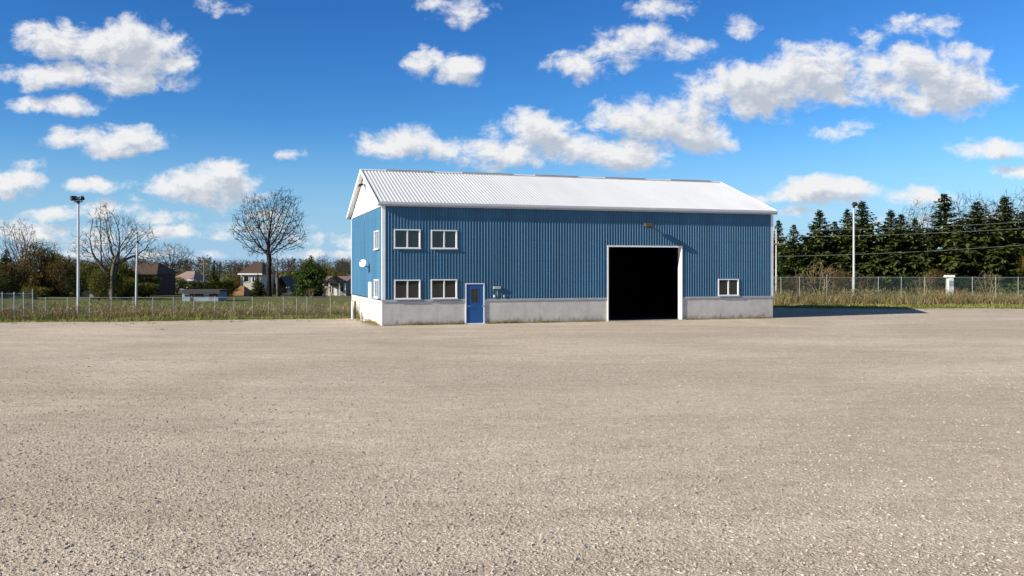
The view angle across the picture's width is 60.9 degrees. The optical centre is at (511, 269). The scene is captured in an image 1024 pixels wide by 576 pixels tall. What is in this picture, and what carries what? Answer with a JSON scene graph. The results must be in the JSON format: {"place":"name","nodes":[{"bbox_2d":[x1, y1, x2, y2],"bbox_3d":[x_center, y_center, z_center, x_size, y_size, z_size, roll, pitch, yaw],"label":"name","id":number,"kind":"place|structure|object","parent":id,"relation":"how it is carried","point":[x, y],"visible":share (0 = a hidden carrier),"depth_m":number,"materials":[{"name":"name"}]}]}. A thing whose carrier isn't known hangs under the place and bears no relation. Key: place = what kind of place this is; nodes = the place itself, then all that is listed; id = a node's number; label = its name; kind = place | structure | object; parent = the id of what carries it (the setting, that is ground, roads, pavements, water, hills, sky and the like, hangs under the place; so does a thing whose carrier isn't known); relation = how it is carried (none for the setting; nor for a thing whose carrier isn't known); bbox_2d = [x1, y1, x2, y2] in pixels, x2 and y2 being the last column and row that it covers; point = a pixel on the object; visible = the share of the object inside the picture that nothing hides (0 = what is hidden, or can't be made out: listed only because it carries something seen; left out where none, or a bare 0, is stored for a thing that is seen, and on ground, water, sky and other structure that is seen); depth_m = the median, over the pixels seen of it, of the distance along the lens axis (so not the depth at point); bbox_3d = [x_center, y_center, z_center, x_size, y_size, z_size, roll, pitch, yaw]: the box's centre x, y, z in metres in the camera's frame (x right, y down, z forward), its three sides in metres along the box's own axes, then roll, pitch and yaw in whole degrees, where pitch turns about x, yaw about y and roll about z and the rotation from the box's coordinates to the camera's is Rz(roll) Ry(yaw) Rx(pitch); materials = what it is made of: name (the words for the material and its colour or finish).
{"place":"outdoors","nodes":[
{"label":"outdoors","id":0,"kind":"place"},
{"bbox_2d":[0,308,1023,575],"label":"gravel lot","id":1,"kind":"structure","parent":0,"point":[926,340],"depth_m":15.67,"materials":[{"name":"beige gravel"}]},
{"bbox_2d":[349,315,773,325],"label":"foundation weeds","id":2,"kind":"object","parent":1,"relation":"on","point":[371,322],"visible":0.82,"depth_m":50.20,"materials":[{"name":"green plant"}]},
{"bbox_2d":[347,169,777,325],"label":"warehouse","id":3,"kind":"structure","parent":1,"relation":"on","point":[456,247],"depth_m":51.98,"materials":[{"name":"blue metal"}]},
{"bbox_2d":[359,259,369,273],"bbox_3d":[-8.902,-0.182,52.487,0.642,0.846,0.413,0,0,-18],"label":"satellite dish","id":4,"kind":"object","parent":3,"relation":"attached to","point":[362,263],"visible":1,"depth_m":52.50,"materials":[{"name":"white paint"}]},
{"bbox_2d":[368,282,372,319],"bbox_3d":[-8.445,1.865,52.160,0.249,2.230,1.220,0,0,-18],"label":"door","id":5,"kind":"structure","parent":3,"relation":"in","point":[370,298],"depth_m":52.07,"materials":[{"name":"white paint"}]},
{"bbox_2d":[373,230,378,249],"bbox_3d":[-7.673,-1.660,49.746,0.285,1.101,1.695,0,0,-18],"label":"window","id":6,"kind":"structure","parent":3,"relation":"in","point":[376,233],"depth_m":49.70,"materials":[{"name":"white paint"}]},
{"bbox_2d":[373,279,378,298],"bbox_3d":[-7.673,1.104,49.746,0.285,1.092,1.695,0,0,-18],"label":"window","id":7,"kind":"structure","parent":3,"relation":"in","point":[376,281],"depth_m":49.70,"materials":[{"name":"white paint"}]},
{"bbox_2d":[394,229,420,248],"bbox_3d":[-5.834,-1.689,48.420,1.546,1.095,0.285,0,0,-18],"label":"window","id":8,"kind":"structure","parent":3,"relation":"in","point":[403,238],"depth_m":48.37,"materials":[{"name":"white paint"}]},
{"bbox_2d":[394,280,420,299],"bbox_3d":[-5.829,1.116,48.421,1.532,1.108,0.285,0,0,-18],"label":"window","id":9,"kind":"structure","parent":3,"relation":"in","point":[403,289],"depth_m":48.37,"materials":[{"name":"white paint"}]},
{"bbox_2d":[430,279,457,298],"bbox_3d":[-3.844,1.109,49.053,1.576,1.122,0.285,0,0,-18],"label":"window","id":10,"kind":"structure","parent":3,"relation":"in","point":[440,288],"depth_m":48.99,"materials":[{"name":"white paint"}]},
{"bbox_2d":[431,230,457,248],"bbox_3d":[-3.840,-1.682,49.054,1.567,1.086,0.285,0,0,-18],"label":"window","id":11,"kind":"structure","parent":3,"relation":"in","point":[440,239],"depth_m":49.00,"materials":[{"name":"white paint"}]},
{"bbox_2d":[465,283,484,323],"bbox_3d":[-2.134,1.990,49.621,1.174,2.420,0.400,0,0,-18],"label":"door","id":12,"kind":"structure","parent":3,"relation":"in","point":[474,292],"depth_m":49.56,"materials":[{"name":"blue paint"}]},
{"bbox_2d":[718,279,739,295],"bbox_3d":[13.533,1.130,54.583,1.536,1.080,0.285,0,0,-18],"label":"window","id":13,"kind":"structure","parent":3,"relation":"in","point":[726,287],"depth_m":54.54,"materials":[{"name":"white paint"}]},
{"bbox_2d":[0,271,1023,321],"bbox_3d":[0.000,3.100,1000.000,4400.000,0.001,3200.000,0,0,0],"label":"field","id":14,"kind":"structure","parent":0,"point":[288,299],"depth_m":84.35,"materials":[{"name":"green plant"}]},
{"bbox_2d":[0,274,22,298],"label":"bush","id":15,"kind":"object","parent":14,"relation":"on","point":[7,284],"visible":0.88,"depth_m":92.76,"materials":[{"name":"green plant"}]},
{"bbox_2d":[0,249,26,295],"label":"conifer","id":16,"kind":"object","parent":14,"relation":"on","point":[4,259],"visible":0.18,"depth_m":100.79,"materials":[{"name":"green plant"}]},
{"bbox_2d":[0,260,32,297],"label":"leafy tree","id":17,"kind":"object","parent":14,"relation":"on","point":[5,271],"visible":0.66,"depth_m":95.95,"materials":[{"name":"green plant"}]},
{"bbox_2d":[0,289,33,316],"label":"chain link gate","id":18,"kind":"structure","parent":14,"relation":"on","point":[19,297],"depth_m":54.05,"materials":[{"name":"grey metal"}]},
{"bbox_2d":[0,218,50,286],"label":"bare tree","id":19,"kind":"object","parent":14,"relation":"on","point":[17,246],"visible":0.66,"depth_m":107.58,"materials":[{"name":"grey plant"}]},
{"bbox_2d":[15,241,57,290],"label":"leafy tree","id":20,"kind":"object","parent":14,"relation":"on","point":[40,277],"visible":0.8,"depth_m":99.33,"materials":[{"name":"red plant"}]},
{"bbox_2d":[21,285,53,299],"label":"bush","id":21,"kind":"object","parent":14,"relation":"on","point":[38,293],"visible":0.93,"depth_m":89.57,"materials":[{"name":"green plant"}]},
{"bbox_2d":[29,280,65,295],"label":"bush","id":22,"kind":"object","parent":14,"relation":"on","point":[48,287],"visible":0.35,"depth_m":100.27,"materials":[{"name":"green plant"}]},
{"bbox_2d":[39,253,80,296],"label":"leafy tree","id":23,"kind":"object","parent":14,"relation":"on","point":[57,273],"visible":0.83,"depth_m":97.59,"materials":[{"name":"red plant"}]},
{"bbox_2d":[59,273,88,297],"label":"bush","id":24,"kind":"object","parent":14,"relation":"on","point":[70,282],"visible":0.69,"depth_m":93.72,"materials":[{"name":"green plant"}]},
{"bbox_2d":[70,196,84,309],"bbox_3d":[-28.657,-0.732,57.444,0.981,8.263,0.491,0,0,0],"label":"floodlight pole","id":25,"kind":"object","parent":14,"relation":"on","point":[78,200],"visible":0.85,"depth_m":57.45,"materials":[{"name":"metal"}]},
{"bbox_2d":[65,260,95,294],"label":"leafy tree","id":26,"kind":"object","parent":14,"relation":"on","point":[80,275],"visible":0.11,"depth_m":103.67,"materials":[{"name":"green plant"}]},
{"bbox_2d":[74,261,103,296],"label":"leafy tree","id":27,"kind":"object","parent":14,"relation":"on","point":[83,271],"visible":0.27,"depth_m":94.60,"materials":[{"name":"green plant"}]},
{"bbox_2d":[84,267,111,300],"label":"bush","id":28,"kind":"object","parent":14,"relation":"on","point":[98,284],"visible":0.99,"depth_m":86.70,"materials":[{"name":"green plant"}]},
{"bbox_2d":[83,285,118,298],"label":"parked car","id":29,"kind":"object","parent":14,"relation":"on","point":[86,293],"visible":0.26,"depth_m":90.91,"materials":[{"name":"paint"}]},
{"bbox_2d":[66,200,159,299],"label":"bare tree","id":30,"kind":"object","parent":14,"relation":"on","point":[116,262],"visible":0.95,"depth_m":89.86,"materials":[{"name":"brown plant"}]},
{"bbox_2d":[105,258,141,282],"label":"leafy tree","id":31,"kind":"object","parent":14,"relation":"on","point":[123,266],"visible":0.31,"depth_m":96.44,"materials":[{"name":"green plant"}]},
{"bbox_2d":[112,277,138,299],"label":"bush","id":32,"kind":"object","parent":14,"relation":"on","point":[123,290],"visible":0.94,"depth_m":87.60,"materials":[{"name":"green plant"}]},
{"bbox_2d":[117,268,145,285],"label":"leafy tree","id":33,"kind":"object","parent":14,"relation":"on","point":[125,275],"visible":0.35,"depth_m":96.62,"materials":[{"name":"green plant"}]},
{"bbox_2d":[121,284,147,298],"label":"bush","id":34,"kind":"object","parent":14,"relation":"on","point":[139,291],"visible":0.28,"depth_m":92.07,"materials":[{"name":"green plant"}]},
{"bbox_2d":[135,232,138,305],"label":"slim pole","id":35,"kind":"object","parent":14,"relation":"on","point":[136,272],"visible":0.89,"depth_m":68.58,"materials":[{"name":"grey metal"}]},
{"bbox_2d":[129,282,158,296],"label":"bush","id":36,"kind":"object","parent":14,"relation":"on","point":[148,285],"visible":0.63,"depth_m":95.80,"materials":[{"name":"green plant"}]},
{"bbox_2d":[117,262,177,295],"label":"brick house","id":37,"kind":"structure","parent":14,"relation":"on","point":[166,286],"depth_m":105.19,"materials":[{"name":"brown"}]},
{"bbox_2d":[138,274,161,296],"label":"leafy tree","id":38,"kind":"object","parent":14,"relation":"on","point":[155,280],"visible":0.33,"depth_m":98.78,"materials":[{"name":"green plant"}]},
{"bbox_2d":[149,242,196,270],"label":"bare tree","id":39,"kind":"object","parent":14,"relation":"on","point":[170,254],"visible":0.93,"depth_m":115.76,"materials":[{"name":"grey plant"}]},
{"bbox_2d":[2,254,350,280],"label":"distant wood","id":40,"kind":"object","parent":14,"relation":"on","point":[220,270],"visible":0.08,"depth_m":182.54,"materials":[{"name":"plant"}]},
{"bbox_2d":[0,298,358,320],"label":"dry weeds","id":41,"kind":"object","parent":14,"relation":"on","point":[208,310],"visible":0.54,"depth_m":55.72,"materials":[{"name":"green plant"}]},
{"bbox_2d":[175,277,187,293],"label":"leafy tree","id":42,"kind":"object","parent":14,"relation":"on","point":[179,285],"visible":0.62,"depth_m":111.72,"materials":[{"name":"green plant"}]},
{"bbox_2d":[175,271,208,289],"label":"white house","id":43,"kind":"structure","parent":14,"relation":"on","point":[189,276],"depth_m":119.63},
{"bbox_2d":[34,296,359,317],"bbox_3d":[-19.344,2.495,55.299,21.006,1.610,0.097,0,0,-6],"label":"chain link fence","id":44,"kind":"object","parent":14,"relation":"on","point":[330,305],"visible":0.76,"depth_m":55.22,"materials":[{"name":"metal"}]},
{"bbox_2d":[178,289,229,300],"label":"shed","id":45,"kind":"structure","parent":14,"relation":"on","point":[204,292],"depth_m":85.00,"materials":[{"name":"white"}]},
{"bbox_2d":[183,280,235,296],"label":"hedge","id":46,"kind":"object","parent":14,"relation":"on","point":[205,285],"visible":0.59,"depth_m":96.02,"materials":[{"name":"green plant"}]},
{"bbox_2d":[208,262,219,285],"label":"conifer","id":47,"kind":"object","parent":14,"relation":"on","point":[212,276],"visible":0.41,"depth_m":102.94,"materials":[{"name":"green plant"}]},
{"bbox_2d":[219,277,240,287],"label":"leafy tree","id":48,"kind":"object","parent":14,"relation":"on","point":[229,279],"visible":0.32,"depth_m":124.51,"materials":[{"name":"green plant"}]},
{"bbox_2d":[228,259,249,279],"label":"bare tree","id":49,"kind":"object","parent":14,"relation":"on","point":[245,265],"visible":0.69,"depth_m":149.96,"materials":[{"name":"brown plant"}]},
{"bbox_2d":[229,286,250,296],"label":"shed","id":50,"kind":"structure","parent":14,"relation":"on","point":[242,291],"depth_m":100.78,"materials":[{"name":"beige wood"}]},
{"bbox_2d":[238,262,275,293],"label":"beige house","id":51,"kind":"structure","parent":14,"relation":"on","point":[249,273],"depth_m":106.56,"materials":[{"name":"white paint"}]},
{"bbox_2d":[247,274,266,296],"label":"conifer","id":52,"kind":"object","parent":14,"relation":"on","point":[258,289],"visible":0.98,"depth_m":98.73,"materials":[{"name":"green plant"}]},
{"bbox_2d":[228,187,309,296],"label":"bare tree","id":53,"kind":"object","parent":14,"relation":"on","point":[267,251],"visible":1,"depth_m":96.72,"materials":[{"name":"brown plant"}]},
{"bbox_2d":[271,253,286,296],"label":"bare tree","id":54,"kind":"object","parent":14,"relation":"on","point":[277,286],"visible":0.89,"depth_m":98.90,"materials":[{"name":"brown plant"}]},
{"bbox_2d":[272,285,287,295],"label":"bush","id":55,"kind":"object","parent":14,"relation":"on","point":[282,290],"visible":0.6,"depth_m":102.91,"materials":[{"name":"green plant"}]},
{"bbox_2d":[273,276,296,290],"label":"dark cottage","id":56,"kind":"structure","parent":14,"relation":"on","point":[286,281],"depth_m":112.84,"materials":[{"name":"grey brick"}]},
{"bbox_2d":[276,258,299,272],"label":"bare tree","id":57,"kind":"object","parent":14,"relation":"on","point":[290,266],"visible":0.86,"depth_m":150.09,"materials":[{"name":"brown plant"}]},
{"bbox_2d":[281,286,295,294],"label":"white shed","id":58,"kind":"structure","parent":14,"relation":"on","point":[290,290],"depth_m":103.95,"materials":[{"name":"grey"}]},
{"bbox_2d":[283,271,297,282],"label":"leafy tree","id":59,"kind":"object","parent":14,"relation":"on","point":[292,273],"visible":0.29,"depth_m":124.46,"materials":[{"name":"green plant"}]},
{"bbox_2d":[291,255,328,297],"bbox_3d":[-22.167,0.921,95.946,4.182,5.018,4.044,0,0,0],"label":"evergreen tree","id":60,"kind":"object","parent":14,"relation":"on","point":[320,272],"visible":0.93,"depth_m":95.42,"materials":[{"name":"green plant"}]},
{"bbox_2d":[319,264,337,286],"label":"leafy tree","id":61,"kind":"object","parent":14,"relation":"on","point":[330,271],"visible":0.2,"depth_m":124.87,"materials":[{"name":"green plant"}]},
{"bbox_2d":[323,276,350,295],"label":"porch house","id":62,"kind":"structure","parent":14,"relation":"on","point":[339,285],"depth_m":104.00,"materials":[{"name":"white wood"}]},
{"bbox_2d":[329,256,346,275],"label":"bare tree","id":63,"kind":"object","parent":14,"relation":"on","point":[336,264],"visible":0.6,"depth_m":134.99,"materials":[{"name":"brown plant"}]},
{"bbox_2d":[335,259,350,275],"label":"bare tree","id":64,"kind":"object","parent":14,"relation":"on","point":[347,267],"visible":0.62,"depth_m":129.43,"materials":[{"name":"brown plant"}]},
{"bbox_2d":[0,292,1023,329],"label":"verge grass","id":65,"kind":"structure","parent":14,"relation":"on","point":[152,317],"depth_m":55.02,"materials":[{"name":"green plant"}]},
{"bbox_2d":[0,287,1023,319],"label":"rusty weeds","id":66,"kind":"object","parent":14,"relation":"on","point":[58,315],"visible":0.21,"depth_m":76.42,"materials":[{"name":"brown plant"}]},
{"bbox_2d":[773,229,785,293],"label":"utility pole","id":67,"kind":"object","parent":14,"relation":"on","point":[776,243],"visible":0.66,"depth_m":91.93,"materials":[{"name":"white concrete"}]},
{"bbox_2d":[773,220,798,286],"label":"spruce tree","id":68,"kind":"object","parent":14,"relation":"on","point":[780,239],"visible":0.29,"depth_m":100.44,"materials":[{"name":"green plant"}]},
{"bbox_2d":[776,275,796,295],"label":"bush","id":69,"kind":"object","parent":14,"relation":"on","point":[788,284],"visible":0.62,"depth_m":89.79,"materials":[{"name":"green plant"}]},
{"bbox_2d":[773,224,822,294],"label":"spruce tree","id":70,"kind":"object","parent":14,"relation":"on","point":[785,268],"visible":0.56,"depth_m":97.51,"materials":[{"name":"green plant"}]},
{"bbox_2d":[792,273,815,294],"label":"bare shrub","id":71,"kind":"object","parent":14,"relation":"on","point":[803,279],"visible":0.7,"depth_m":85.96,"materials":[{"name":"red plant"}]},
{"bbox_2d":[795,276,826,296],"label":"bush","id":72,"kind":"object","parent":14,"relation":"on","point":[818,285],"visible":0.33,"depth_m":93.44,"materials":[{"name":"brown plant"}]},
{"bbox_2d":[800,261,834,295],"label":"bare shrub","id":73,"kind":"object","parent":14,"relation":"on","point":[821,272],"visible":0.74,"depth_m":85.89,"materials":[{"name":"plant"}]},
{"bbox_2d":[774,209,862,297],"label":"spruce tree","id":74,"kind":"object","parent":14,"relation":"on","point":[820,244],"visible":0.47,"depth_m":96.75,"materials":[{"name":"green plant"}]},
{"bbox_2d":[824,221,841,268],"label":"spruce tree","id":75,"kind":"object","parent":14,"relation":"on","point":[834,225],"visible":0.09,"depth_m":101.90,"materials":[{"name":"green plant"}]},
{"bbox_2d":[818,264,848,294],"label":"bare shrub","id":76,"kind":"object","parent":14,"relation":"on","point":[834,279],"visible":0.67,"depth_m":87.91,"materials":[{"name":"red plant"}]},
{"bbox_2d":[831,268,855,294],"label":"bush","id":77,"kind":"object","parent":14,"relation":"on","point":[844,279],"visible":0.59,"depth_m":90.59,"materials":[{"name":"green plant"}]},
{"bbox_2d":[837,208,855,237],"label":"spruce tree","id":78,"kind":"object","parent":14,"relation":"on","point":[845,215],"visible":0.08,"depth_m":104.78,"materials":[{"name":"green plant"}]},
{"bbox_2d":[852,202,857,294],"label":"floodlight pole","id":79,"kind":"object","parent":14,"relation":"on","point":[854,204],"visible":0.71,"depth_m":82.91,"materials":[{"name":"grey metal"}]},
{"bbox_2d":[855,271,877,295],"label":"bare shrub","id":80,"kind":"object","parent":14,"relation":"on","point":[859,279],"visible":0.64,"depth_m":86.87,"materials":[{"name":"red plant"}]},
{"bbox_2d":[824,200,912,297],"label":"spruce tree","id":81,"kind":"object","parent":14,"relation":"on","point":[862,224],"visible":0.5,"depth_m":96.50,"materials":[{"name":"green plant"}]},
{"bbox_2d":[855,274,889,297],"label":"bush","id":82,"kind":"object","parent":14,"relation":"on","point":[868,283],"visible":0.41,"depth_m":92.72,"materials":[{"name":"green plant"}]},
{"bbox_2d":[850,209,943,296],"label":"spruce tree","id":83,"kind":"object","parent":14,"relation":"on","point":[893,242],"visible":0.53,"depth_m":95.49,"materials":[{"name":"green plant"}]},
{"bbox_2d":[773,277,1023,303],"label":"chain link fence","id":84,"kind":"object","parent":14,"relation":"on","point":[972,282],"visible":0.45,"depth_m":77.59,"materials":[{"name":"grey metal"}]},
{"bbox_2d":[773,283,1023,304],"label":"dry weeds","id":85,"kind":"object","parent":14,"relation":"on","point":[896,299],"visible":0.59,"depth_m":76.82,"materials":[{"name":"plant"}]},
{"bbox_2d":[893,214,908,238],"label":"spruce tree","id":86,"kind":"object","parent":14,"relation":"on","point":[902,217],"visible":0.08,"depth_m":102.81,"materials":[{"name":"green plant"}]},
{"bbox_2d":[888,275,922,297],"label":"bush","id":87,"kind":"object","parent":14,"relation":"on","point":[908,283],"visible":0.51,"depth_m":92.60,"materials":[{"name":"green plant"}]},
{"bbox_2d":[909,275,933,292],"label":"bare shrub","id":88,"kind":"object","parent":14,"relation":"on","point":[921,283],"visible":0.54,"depth_m":85.94,"materials":[{"name":"plant"}]},
{"bbox_2d":[902,197,942,235],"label":"bare tree","id":89,"kind":"object","parent":14,"relation":"on","point":[908,217],"visible":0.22,"depth_m":117.39,"materials":[{"name":"grey plant"}]},
{"bbox_2d":[899,218,955,293],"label":"spruce tree","id":90,"kind":"object","parent":14,"relation":"on","point":[924,249],"visible":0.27,"depth_m":96.79,"materials":[{"name":"green plant"}]},
{"bbox_2d":[921,268,946,293],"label":"bush","id":91,"kind":"object","parent":14,"relation":"on","point":[937,274],"visible":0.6,"depth_m":90.70,"materials":[{"name":"green plant"}]},
{"bbox_2d":[913,193,968,267],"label":"spruce tree","id":92,"kind":"object","parent":14,"relation":"on","point":[938,233],"visible":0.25,"depth_m":102.56,"materials":[{"name":"green plant"}]},
{"bbox_2d":[944,275,954,293],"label":"utility cabinet","id":93,"kind":"object","parent":14,"relation":"on","point":[949,283],"visible":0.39,"depth_m":87.70,"materials":[{"name":"white metal"}]},
{"bbox_2d":[954,276,982,296],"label":"bush","id":94,"kind":"object","parent":14,"relation":"on","point":[961,285],"visible":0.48,"depth_m":91.70,"materials":[{"name":"green plant"}]},
{"bbox_2d":[947,189,998,230],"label":"bare tree","id":95,"kind":"object","parent":14,"relation":"on","point":[963,207],"visible":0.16,"depth_m":121.53,"materials":[{"name":"grey plant"}]},
{"bbox_2d":[928,201,1023,296],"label":"spruce tree","id":96,"kind":"object","parent":14,"relation":"on","point":[964,259],"visible":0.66,"depth_m":94.38,"materials":[{"name":"green plant"}]},
{"bbox_2d":[973,268,1001,293],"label":"bare shrub","id":97,"kind":"object","parent":14,"relation":"on","point":[987,280],"visible":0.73,"depth_m":84.91,"materials":[{"name":"plant"}]},
{"bbox_2d":[968,198,1014,221],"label":"bare tree","id":98,"kind":"object","parent":14,"relation":"on","point":[993,202],"visible":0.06,"depth_m":115.78,"materials":[{"name":"grey plant"}]},
{"bbox_2d":[968,196,1023,295],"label":"spruce tree","id":99,"kind":"object","parent":14,"relation":"on","point":[1005,210],"visible":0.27,"depth_m":97.10,"materials":[{"name":"green plant"}]},
{"bbox_2d":[979,187,1023,233],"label":"bare tree","id":100,"kind":"object","parent":14,"relation":"on","point":[1013,200],"visible":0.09,"depth_m":118.04,"materials":[{"name":"grey plant"}]},
{"bbox_2d":[1006,211,1023,239],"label":"spruce tree","id":101,"kind":"object","parent":14,"relation":"on","point":[1020,217],"visible":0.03,"depth_m":100.86,"materials":[{"name":"green plant"}]},
{"bbox_2d":[1013,256,1023,290],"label":"leafy tree","id":102,"kind":"object","parent":14,"relation":"on","point":[1020,265],"visible":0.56,"depth_m":92.03,"materials":[{"name":"green plant"}]},
{"bbox_2d":[0,0,1023,270],"label":"sky","id":103,"kind":"structure","parent":0,"point":[169,113],"materials":[{"name":"blue"}]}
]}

